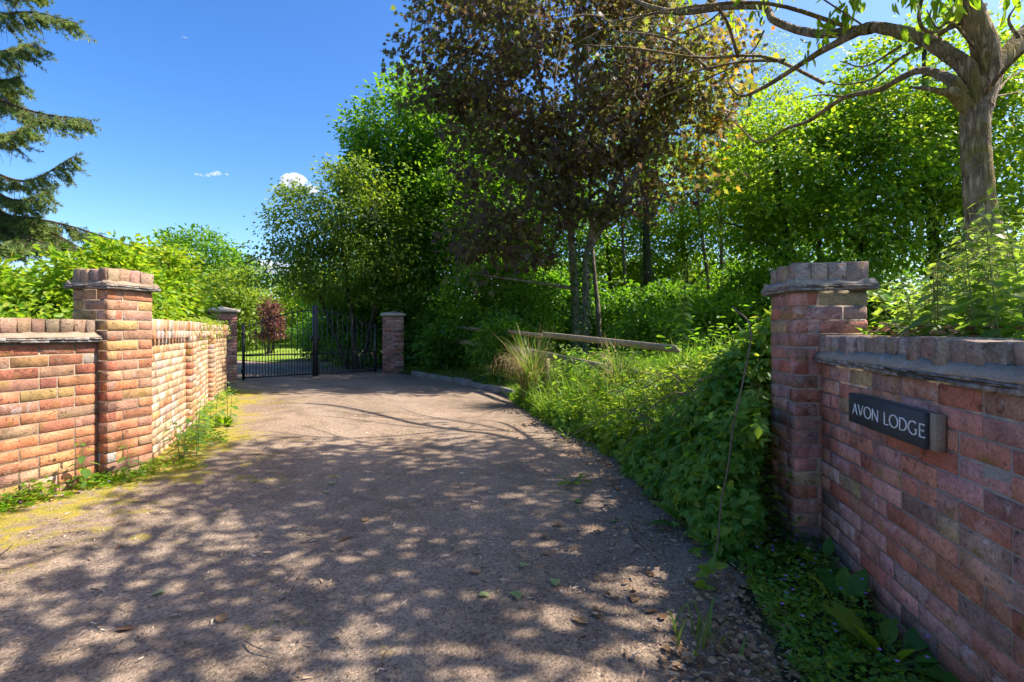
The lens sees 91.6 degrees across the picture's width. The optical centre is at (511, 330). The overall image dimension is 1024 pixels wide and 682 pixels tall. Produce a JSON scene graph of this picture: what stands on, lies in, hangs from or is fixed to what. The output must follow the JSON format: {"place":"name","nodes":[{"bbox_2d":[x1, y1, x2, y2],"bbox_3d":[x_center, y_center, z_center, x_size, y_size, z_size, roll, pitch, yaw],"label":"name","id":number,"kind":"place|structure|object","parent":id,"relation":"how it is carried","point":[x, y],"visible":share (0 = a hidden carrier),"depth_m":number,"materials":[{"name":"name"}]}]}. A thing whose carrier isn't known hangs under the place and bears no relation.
{"place":"outdoors","nodes":[
{"label":"outdoors","id":0,"kind":"place"},
{"bbox_2d":[237,342,309,361],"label":"lawn","id":1,"kind":"structure","parent":0,"point":[286,347],"depth_m":25.14,"materials":[{"name":"green plant"}]},
{"bbox_2d":[195,262,290,350],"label":"garden tree","id":2,"kind":"object","parent":1,"relation":"on","point":[233,297],"visible":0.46,"depth_m":26.80,"materials":[{"name":"green plant"}]},
{"bbox_2d":[264,260,335,344],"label":"garden tree","id":3,"kind":"object","parent":1,"relation":"on","point":[289,309],"visible":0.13,"depth_m":31.92,"materials":[{"name":"green plant"}]},
{"bbox_2d":[288,257,381,346],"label":"garden tree","id":4,"kind":"object","parent":1,"relation":"on","point":[299,304],"visible":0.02,"depth_m":29.15,"materials":[{"name":"green plant"}]},
{"bbox_2d":[0,359,806,681],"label":"driveway","id":5,"kind":"structure","parent":0,"point":[206,511],"depth_m":2.62,"materials":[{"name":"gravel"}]},
{"bbox_2d":[65,436,97,490],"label":"nettle","id":6,"kind":"object","parent":5,"relation":"on","point":[85,472],"visible":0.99,"depth_m":3.48,"materials":[{"name":"green plant"}]},
{"bbox_2d":[0,387,241,514],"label":"wall foot weeds","id":7,"kind":"object","parent":5,"relation":"on","point":[10,501],"depth_m":3.63,"materials":[{"name":"green plant"}]},
{"bbox_2d":[116,440,144,482],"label":"nettle","id":8,"kind":"object","parent":5,"relation":"on","point":[122,468],"visible":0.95,"depth_m":3.72,"materials":[{"name":"green plant"}]},
{"bbox_2d":[158,416,191,460],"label":"nettle","id":9,"kind":"object","parent":5,"relation":"on","point":[178,435],"visible":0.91,"depth_m":4.32,"materials":[{"name":"green plant"}]},
{"bbox_2d":[171,403,203,462],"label":"nettle","id":10,"kind":"object","parent":5,"relation":"on","point":[187,421],"visible":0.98,"depth_m":4.29,"materials":[{"name":"green plant"}]},
{"bbox_2d":[506,421,808,681],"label":"edge leaf litter","id":11,"kind":"object","parent":5,"relation":"on","point":[735,657],"visible":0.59,"depth_m":1.99,"materials":[{"name":"plant"}]},
{"bbox_2d":[647,500,686,528],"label":"dock plant","id":12,"kind":"object","parent":5,"relation":"on","point":[670,511],"visible":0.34,"depth_m":3.10,"materials":[{"name":"green plant"}]},
{"bbox_2d":[0,0,1023,317],"label":"sky","id":13,"kind":"structure","parent":0,"point":[196,128],"materials":[{"name":"blue"}]},
{"bbox_2d":[226,348,937,681],"bbox_3d":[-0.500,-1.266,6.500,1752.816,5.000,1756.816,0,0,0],"label":"ground","id":14,"kind":"structure","parent":0,"point":[748,613],"depth_m":2.20,"materials":[{"name":"soil"}]},
{"bbox_2d":[0,251,66,318],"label":"shrub","id":15,"kind":"object","parent":14,"relation":"on","point":[8,276],"visible":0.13,"depth_m":7.14,"materials":[{"name":"green plant"}]},
{"bbox_2d":[0,289,72,318],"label":"shrub","id":16,"kind":"object","parent":14,"relation":"on","point":[22,314],"visible":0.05,"depth_m":4.85,"materials":[{"name":"green plant"}]},
{"bbox_2d":[0,318,102,504],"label":"brick wall","id":17,"kind":"structure","parent":14,"relation":"on","point":[48,389],"depth_m":3.42,"materials":[{"name":"brick"}]},
{"bbox_2d":[0,0,131,266],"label":"spruce tree","id":18,"kind":"object","parent":14,"relation":"on","point":[23,233],"visible":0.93,"depth_m":8.77,"materials":[{"name":"green plant"}]},
{"bbox_2d":[0,229,204,320],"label":"shrub","id":19,"kind":"object","parent":14,"relation":"on","point":[115,254],"visible":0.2,"depth_m":7.53,"materials":[{"name":"green plant"}]},
{"bbox_2d":[63,267,161,478],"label":"brick pillar","id":20,"kind":"structure","parent":14,"relation":"on","point":[115,305],"depth_m":3.84,"materials":[{"name":"brick"}]},
{"bbox_2d":[52,293,181,319],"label":"shrub","id":21,"kind":"object","parent":14,"relation":"on","point":[154,307],"visible":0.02,"depth_m":6.92,"materials":[{"name":"green plant"}]},
{"bbox_2d":[70,228,226,323],"bbox_3d":[-6.645,-0.267,9.193,2.472,3.330,2.282,0,0,0],"label":"shrub","id":22,"kind":"object","parent":14,"relation":"on","point":[169,257],"visible":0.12,"depth_m":9.20,"materials":[{"name":"green plant"}]},
{"bbox_2d":[152,319,229,459],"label":"brick wall","id":23,"kind":"structure","parent":14,"relation":"on","point":[184,373],"depth_m":5.36,"materials":[{"name":"brick"}]},
{"bbox_2d":[177,316,231,360],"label":"ivy","id":24,"kind":"object","parent":23,"relation":"attached to","point":[207,321],"visible":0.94,"depth_m":7.29,"materials":[{"name":"green plant"}]},
{"bbox_2d":[147,222,274,308],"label":"round tree","id":25,"kind":"object","parent":14,"relation":"on","point":[198,245],"visible":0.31,"depth_m":31.37,"materials":[{"name":"green plant"}]},
{"bbox_2d":[205,306,239,382],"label":"gate pillar","id":26,"kind":"structure","parent":14,"relation":"on","point":[229,315],"depth_m":11.74,"materials":[{"name":"brick"}]},
{"bbox_2d":[241,305,314,379],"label":"iron gate","id":27,"kind":"structure","parent":26,"relation":"attached to","point":[312,338],"depth_m":12.63,"materials":[{"name":"metal"}]},
{"bbox_2d":[250,295,289,353],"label":"red shrub","id":28,"kind":"object","parent":14,"relation":"on","point":[271,309],"visible":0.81,"depth_m":24.30,"materials":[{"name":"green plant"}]},
{"bbox_2d":[284,311,346,360],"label":"shrub","id":29,"kind":"object","parent":14,"relation":"on","point":[300,340],"visible":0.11,"depth_m":19.89,"materials":[{"name":"green plant"}]},
{"bbox_2d":[299,281,381,366],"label":"shrub","id":30,"kind":"object","parent":14,"relation":"on","point":[331,305],"visible":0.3,"depth_m":17.26,"materials":[{"name":"green plant"}]},
{"bbox_2d":[231,149,457,369],"bbox_3d":[-5.007,-2.150,15.513,6.816,6.777,3.909,0,0,0],"label":"elder tree","id":31,"kind":"object","parent":14,"relation":"on","point":[355,247],"visible":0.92,"depth_m":14.89,"materials":[{"name":"green plant"}]},
{"bbox_2d":[334,265,433,366],"bbox_3d":[-4.221,-0.604,17.177,3.563,4.069,2.992,0,0,0],"label":"shrub","id":32,"kind":"object","parent":14,"relation":"on","point":[366,314],"visible":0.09,"depth_m":16.62,"materials":[{"name":"green plant"}]},
{"bbox_2d":[380,311,405,372],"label":"gate pillar","id":33,"kind":"structure","parent":14,"relation":"on","point":[392,329],"depth_m":14.43,"materials":[{"name":"brick"}]},
{"bbox_2d":[315,306,376,375],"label":"iron gate","id":34,"kind":"structure","parent":33,"relation":"attached to","point":[317,339],"depth_m":13.80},
{"bbox_2d":[376,270,467,365],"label":"shrub","id":35,"kind":"object","parent":14,"relation":"on","point":[410,310],"visible":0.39,"depth_m":15.02,"materials":[{"name":"green plant"}]},
{"bbox_2d":[364,134,506,298],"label":"hazel tree","id":36,"kind":"object","parent":14,"relation":"on","point":[441,177],"visible":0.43,"depth_m":15.23,"materials":[{"name":"green plant"}]},
{"bbox_2d":[322,54,551,297],"bbox_3d":[-2.438,-3.986,17.489,8.076,10.444,5.171,0,0,0],"label":"oak tree","id":37,"kind":"object","parent":14,"relation":"on","point":[417,128],"visible":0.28,"depth_m":16.30,"materials":[{"name":"green plant"}]},
{"bbox_2d":[406,318,468,371],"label":"shrub","id":38,"kind":"object","parent":14,"relation":"on","point":[436,352],"visible":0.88,"depth_m":13.50,"materials":[{"name":"green plant"}]},
{"bbox_2d":[409,290,498,366],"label":"shrub","id":39,"kind":"object","parent":14,"relation":"on","point":[433,311],"visible":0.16,"depth_m":14.52,"materials":[{"name":"green plant"}]},
{"bbox_2d":[400,364,519,389],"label":"verge grass","id":40,"kind":"structure","parent":14,"relation":"on","point":[455,370],"depth_m":12.56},
{"bbox_2d":[411,371,514,396],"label":"kerb","id":41,"kind":"structure","parent":14,"relation":"on","point":[471,383],"depth_m":11.17,"materials":[{"name":"concrete"}]},
{"bbox_2d":[21,479,943,681],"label":"herb robert","id":42,"kind":"object","parent":14,"relation":"on","point":[816,661],"depth_m":2.00,"materials":[{"name":"plant"}]},
{"bbox_2d":[434,254,537,371],"bbox_3d":[-0.576,-0.347,13.596,3.050,3.486,2.684,0,0,0],"label":"shrub","id":43,"kind":"object","parent":14,"relation":"on","point":[483,301],"visible":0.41,"depth_m":13.15,"materials":[{"name":"green plant"}]},
{"bbox_2d":[459,307,540,384],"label":"shrub","id":44,"kind":"object","parent":14,"relation":"on","point":[493,334],"visible":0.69,"depth_m":10.87,"materials":[{"name":"green plant"}]},
{"bbox_2d":[444,350,564,375],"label":"wood edge ivy","id":45,"kind":"object","parent":14,"relation":"on","point":[462,365],"visible":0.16,"depth_m":13.38,"materials":[{"name":"green plant"}]},
{"bbox_2d":[465,321,564,399],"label":"sedge clump","id":46,"kind":"object","parent":14,"relation":"on","point":[525,376],"visible":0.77,"depth_m":7.97,"materials":[{"name":"plant"}]},
{"bbox_2d":[487,267,573,364],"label":"shrub","id":47,"kind":"object","parent":14,"relation":"on","point":[526,304],"visible":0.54,"depth_m":12.06,"materials":[{"name":"green plant"}]},
{"bbox_2d":[464,110,628,285],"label":"tree","id":48,"kind":"object","parent":14,"relation":"on","point":[579,233],"visible":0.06,"depth_m":20.20,"materials":[{"name":"green plant"}]},
{"bbox_2d":[527,258,595,362],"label":"shrub","id":49,"kind":"object","parent":14,"relation":"on","point":[552,277],"visible":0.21,"depth_m":15.30,"materials":[{"name":"green plant"}]},
{"bbox_2d":[451,326,679,382],"bbox_3d":[0.105,0.554,10.361,0.535,1.424,9.673,0,0,-26],"label":"rail fence","id":50,"kind":"object","parent":14,"relation":"on","point":[649,346],"visible":0.29,"depth_m":7.78,"materials":[{"name":"wood"}]},
{"bbox_2d":[379,0,779,359],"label":"maple tree","id":51,"kind":"object","parent":14,"relation":"on","point":[561,157],"visible":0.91,"depth_m":11.36,"materials":[{"name":"brown plant"}]},
{"bbox_2d":[550,273,652,356],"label":"shrub","id":52,"kind":"object","parent":14,"relation":"on","point":[610,303],"visible":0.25,"depth_m":14.92,"materials":[{"name":"green plant"}]},
{"bbox_2d":[551,32,656,358],"bbox_3d":[2.598,-3.640,13.920,3.094,9.725,2.900,0,0,0],"label":"birch tree","id":53,"kind":"object","parent":14,"relation":"on","point":[597,311],"visible":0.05,"depth_m":13.55,"materials":[{"name":"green plant"}]},
{"bbox_2d":[572,331,649,397],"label":"sedge clump","id":54,"kind":"object","parent":14,"relation":"on","point":[615,369],"visible":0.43,"depth_m":6.24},
{"bbox_2d":[543,134,689,334],"bbox_3d":[4.219,-3.848,22.542,7.349,10.152,5.600,0,0,0],"label":"tree","id":55,"kind":"object","parent":14,"relation":"on","point":[616,256],"visible":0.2,"depth_m":21.73,"materials":[{"name":"green plant"}]},
{"bbox_2d":[566,244,674,330],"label":"shrub","id":56,"kind":"object","parent":14,"relation":"on","point":[604,275],"visible":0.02,"depth_m":23.89,"materials":[{"name":"green plant"}]},
{"bbox_2d":[585,99,661,298],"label":"young tree","id":57,"kind":"object","parent":14,"relation":"on","point":[623,254],"visible":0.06,"depth_m":18.46,"materials":[{"name":"green plant"}]},
{"bbox_2d":[514,341,736,468],"bbox_3d":[1.563,0.599,6.245,2.197,1.334,5.238,0,0,-15],"label":"bramble thicket","id":58,"kind":"object","parent":14,"relation":"on","point":[555,421],"visible":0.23,"depth_m":5.42,"materials":[{"name":"green plant"}]},
{"bbox_2d":[593,15,710,304],"bbox_3d":[4.984,-5.230,18.106,5.126,13.013,4.342,0,0,0],"label":"ash tree","id":59,"kind":"object","parent":14,"relation":"on","point":[647,275],"visible":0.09,"depth_m":17.89,"materials":[{"name":"green plant"}]},
{"bbox_2d":[595,295,715,365],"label":"shrub","id":60,"kind":"object","parent":14,"relation":"on","point":[647,324],"visible":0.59,"depth_m":11.83,"materials":[{"name":"green plant"}]},
{"bbox_2d":[550,302,770,428],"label":"thicket floor weeds","id":61,"kind":"object","parent":14,"relation":"on","point":[637,356],"visible":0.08,"depth_m":6.60,"materials":[{"name":"green plant"}]},
{"bbox_2d":[609,275,722,357],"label":"shrub","id":62,"kind":"object","parent":14,"relation":"on","point":[664,294],"visible":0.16,"depth_m":14.59,"materials":[{"name":"green plant"}]},
{"bbox_2d":[610,137,754,293],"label":"tree","id":63,"kind":"object","parent":14,"relation":"on","point":[682,229],"visible":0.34,"depth_m":21.39,"materials":[{"name":"green plant"}]},
{"bbox_2d":[670,256,694,361],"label":"nettle","id":64,"kind":"object","parent":14,"relation":"on","point":[686,336],"visible":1,"depth_m":4.53,"materials":[{"name":"green plant"}]},
{"bbox_2d":[506,319,878,464],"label":"bank grass","id":65,"kind":"structure","parent":14,"relation":"on","point":[587,390],"depth_m":5.75,"materials":[{"name":"plant"}]},
{"bbox_2d":[501,291,886,547],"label":"verge weeds","id":66,"kind":"object","parent":14,"relation":"on","point":[766,488],"visible":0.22,"depth_m":5.09,"materials":[{"name":"green plant"}]},
{"bbox_2d":[652,83,741,289],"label":"young tree","id":67,"kind":"object","parent":14,"relation":"on","point":[702,243],"visible":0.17,"depth_m":17.96,"materials":[{"name":"green plant"}]},
{"bbox_2d":[653,251,742,351],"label":"shrub","id":68,"kind":"object","parent":14,"relation":"on","point":[695,270],"visible":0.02,"depth_m":23.57,"materials":[{"name":"green plant"}]},
{"bbox_2d":[665,595,746,658],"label":"sedge clump","id":69,"kind":"object","parent":14,"relation":"on","point":[705,627],"visible":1,"depth_m":1.94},
{"bbox_2d":[668,283,770,354],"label":"shrub","id":70,"kind":"object","parent":14,"relation":"on","point":[731,318],"visible":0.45,"depth_m":12.40,"materials":[{"name":"green plant"}]},
{"bbox_2d":[672,96,767,288],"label":"young tree","id":71,"kind":"object","parent":14,"relation":"on","point":[721,251],"visible":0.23,"depth_m":18.15,"materials":[{"name":"green plant"}]},
{"bbox_2d":[514,282,938,473],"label":"weeds","id":72,"kind":"object","parent":14,"relation":"on","point":[684,368],"visible":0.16,"depth_m":4.92,"materials":[{"name":"green plant"}]},
{"bbox_2d":[679,262,775,339],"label":"shrub","id":73,"kind":"object","parent":14,"relation":"on","point":[739,278],"visible":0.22,"depth_m":14.21,"materials":[{"name":"green plant"}]},
{"bbox_2d":[525,239,960,334],"bbox_3d":[16.921,-1.850,31.609,36.776,7.311,11.634,0,0,0],"label":"wood thicket","id":74,"kind":"object","parent":14,"relation":"on","point":[804,258],"depth_m":29.58,"materials":[{"name":"green plant"}]},
{"bbox_2d":[575,287,924,565],"bbox_3d":[1.560,0.465,4.159,2.466,1.610,2.724,0,0,-28],"label":"bramble thicket","id":75,"kind":"object","parent":14,"relation":"on","point":[745,512],"visible":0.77,"depth_m":3.12,"materials":[{"name":"green plant"}]},
{"bbox_2d":[694,306,751,597],"bbox_3d":[1.046,0.567,2.489,0.169,1.427,1.055,0,0,38],"label":"bramble cane","id":76,"kind":"object","parent":75,"relation":"hanging from","point":[706,570],"visible":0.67,"depth_m":2.52,"materials":[{"name":"green plant"}]},
{"bbox_2d":[690,21,810,292],"bbox_3d":[8.468,-4.700,17.335,4.637,11.851,3.162,0,0,0],"label":"willow tree","id":77,"kind":"object","parent":14,"relation":"on","point":[771,69],"visible":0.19,"depth_m":17.06,"materials":[{"name":"green plant"}]},
{"bbox_2d":[532,0,1023,317],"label":"overhanging tree","id":78,"kind":"object","parent":14,"relation":"on","point":[971,90],"visible":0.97,"depth_m":4.38,"materials":[{"name":"brown plant"}]},
{"bbox_2d":[692,68,873,270],"bbox_3d":[11.023,-4.691,20.493,7.430,11.835,5.425,0,0,0],"label":"tree","id":79,"kind":"object","parent":14,"relation":"on","point":[808,90],"visible":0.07,"depth_m":20.07,"materials":[{"name":"green plant"}]},
{"bbox_2d":[783,537,851,576],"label":"dock plant","id":80,"kind":"object","parent":14,"relation":"on","point":[828,546],"visible":0.44,"depth_m":2.57,"materials":[{"name":"green plant"}]},
{"bbox_2d":[761,261,880,552],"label":"brick pillar","id":81,"kind":"structure","parent":14,"relation":"on","point":[811,302],"depth_m":2.74,"materials":[{"name":"brick"}]},
{"bbox_2d":[687,69,958,283],"bbox_3d":[7.697,-2.680,12.784,6.132,7.836,4.337,0,0,0],"label":"lime tree","id":82,"kind":"object","parent":14,"relation":"on","point":[825,203],"visible":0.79,"depth_m":12.12,"materials":[{"name":"green plant"}]},
{"bbox_2d":[703,207,954,306],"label":"hawthorn tree","id":83,"kind":"object","parent":14,"relation":"on","point":[911,277],"visible":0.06,"depth_m":14.71,"materials":[{"name":"green plant"}]},
{"bbox_2d":[758,254,909,324],"bbox_3d":[7.895,-0.243,12.540,3.852,3.314,3.207,0,0,0],"label":"shrub","id":84,"kind":"object","parent":14,"relation":"on","point":[875,275],"visible":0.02,"depth_m":12.17,"materials":[{"name":"green plant"}]},
{"bbox_2d":[797,564,886,619],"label":"dock plant","id":85,"kind":"object","parent":14,"relation":"on","point":[855,582],"visible":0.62,"depth_m":2.20,"materials":[{"name":"green plant"}]},
{"bbox_2d":[869,289,902,335],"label":"nettle","id":86,"kind":"object","parent":14,"relation":"on","point":[878,311],"visible":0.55,"depth_m":2.88,"materials":[{"name":"green plant"}]},
{"bbox_2d":[815,600,958,681],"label":"dock plant","id":87,"kind":"object","parent":14,"relation":"on","point":[850,621],"visible":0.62,"depth_m":1.82,"materials":[{"name":"green plant"}]},
{"bbox_2d":[769,301,1023,443],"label":"bank top weeds","id":88,"kind":"object","parent":14,"relation":"on","point":[893,322],"visible":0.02,"depth_m":2.63,"materials":[{"name":"green plant"}]},
{"bbox_2d":[888,275,932,332],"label":"nettle","id":89,"kind":"object","parent":14,"relation":"on","point":[900,308],"visible":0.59,"depth_m":2.43,"materials":[{"name":"green plant"}]},
{"bbox_2d":[799,0,1023,310],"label":"sycamore tree","id":90,"kind":"object","parent":14,"relation":"on","point":[948,195],"visible":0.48,"depth_m":12.02,"materials":[{"name":"green plant"}]},
{"bbox_2d":[812,335,1023,681],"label":"brick wall","id":91,"kind":"structure","parent":14,"relation":"on","point":[931,542],"depth_m":1.72,"materials":[{"name":"brick"}]},
{"bbox_2d":[849,392,945,451],"bbox_3d":[1.502,0.346,1.980,0.059,0.133,0.600,0,0,12],"label":"house sign","id":92,"kind":"object","parent":91,"relation":"attached to","point":[919,427],"visible":1,"depth_m":1.85,"materials":[{"name":"stone"}]},
{"bbox_2d":[867,322,1023,336],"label":"coping leaf litter","id":93,"kind":"object","parent":91,"relation":"on","point":[887,328],"visible":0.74,"depth_m":1.96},
{"bbox_2d":[898,269,951,335],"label":"nettle","id":94,"kind":"object","parent":14,"relation":"on","point":[931,312],"visible":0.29,"depth_m":2.15,"materials":[{"name":"green plant"}]},
{"bbox_2d":[899,253,961,334],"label":"nettle","id":95,"kind":"object","parent":14,"relation":"on","point":[947,296],"visible":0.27,"depth_m":2.20,"materials":[{"name":"green plant"}]},
{"bbox_2d":[908,260,957,335],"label":"nettle","id":96,"kind":"object","parent":14,"relation":"on","point":[943,310],"visible":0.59,"depth_m":2.10,"materials":[{"name":"green plant"}]},
{"bbox_2d":[913,251,962,336],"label":"nettle","id":97,"kind":"object","parent":14,"relation":"on","point":[926,297],"visible":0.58,"depth_m":2.04,"materials":[{"name":"green plant"}]},
{"bbox_2d":[938,225,986,336],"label":"nettle","id":98,"kind":"object","parent":14,"relation":"on","point":[964,275],"visible":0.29,"depth_m":2.38,"materials":[{"name":"green plant"}]},
{"bbox_2d":[933,256,1006,336],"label":"nettle","id":99,"kind":"object","parent":14,"relation":"on","point":[977,301],"visible":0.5,"depth_m":1.95,"materials":[{"name":"green plant"}]},
{"bbox_2d":[932,213,1016,337],"bbox_3d":[1.759,-0.089,1.905,0.256,0.772,0.260,-4,-12,17],"label":"nettle","id":100,"kind":"object","parent":14,"relation":"on","point":[958,260],"visible":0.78,"depth_m":1.95,"materials":[{"name":"green plant"}]},
{"bbox_2d":[949,223,1018,332],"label":"nettle","id":101,"kind":"object","parent":14,"relation":"on","point":[968,243],"visible":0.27,"depth_m":2.06,"materials":[{"name":"green plant"}]},
{"bbox_2d":[951,207,1023,337],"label":"nettle","id":102,"kind":"object","parent":14,"relation":"on","point":[990,302],"visible":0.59,"depth_m":1.93,"materials":[{"name":"green plant"}]},
{"bbox_2d":[952,198,1023,337],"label":"nettle","id":103,"kind":"object","parent":14,"relation":"on","point":[996,288],"visible":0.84,"depth_m":1.75,"materials":[{"name":"green plant"}]},
{"bbox_2d":[965,205,1015,335],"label":"nettle","id":104,"kind":"object","parent":14,"relation":"on","point":[997,263],"visible":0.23,"depth_m":2.24,"materials":[{"name":"green plant"}]},
{"bbox_2d":[976,204,1022,333],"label":"nettle","id":105,"kind":"object","parent":14,"relation":"on","point":[1016,252],"visible":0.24,"depth_m":2.24,"materials":[{"name":"green plant"}]},
{"bbox_2d":[977,184,1023,337],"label":"nettle","id":106,"kind":"object","parent":14,"relation":"on","point":[1004,252],"visible":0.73,"depth_m":1.93,"materials":[{"name":"green plant"}]},
{"bbox_2d":[982,234,1023,337],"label":"nettle","id":107,"kind":"object","parent":14,"relation":"on","point":[1018,281],"visible":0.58,"depth_m":1.84,"materials":[{"name":"green plant"}]},
{"bbox_2d":[498,327,737,383],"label":"tall grass","id":108,"kind":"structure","parent":0,"point":[667,361],"depth_m":7.82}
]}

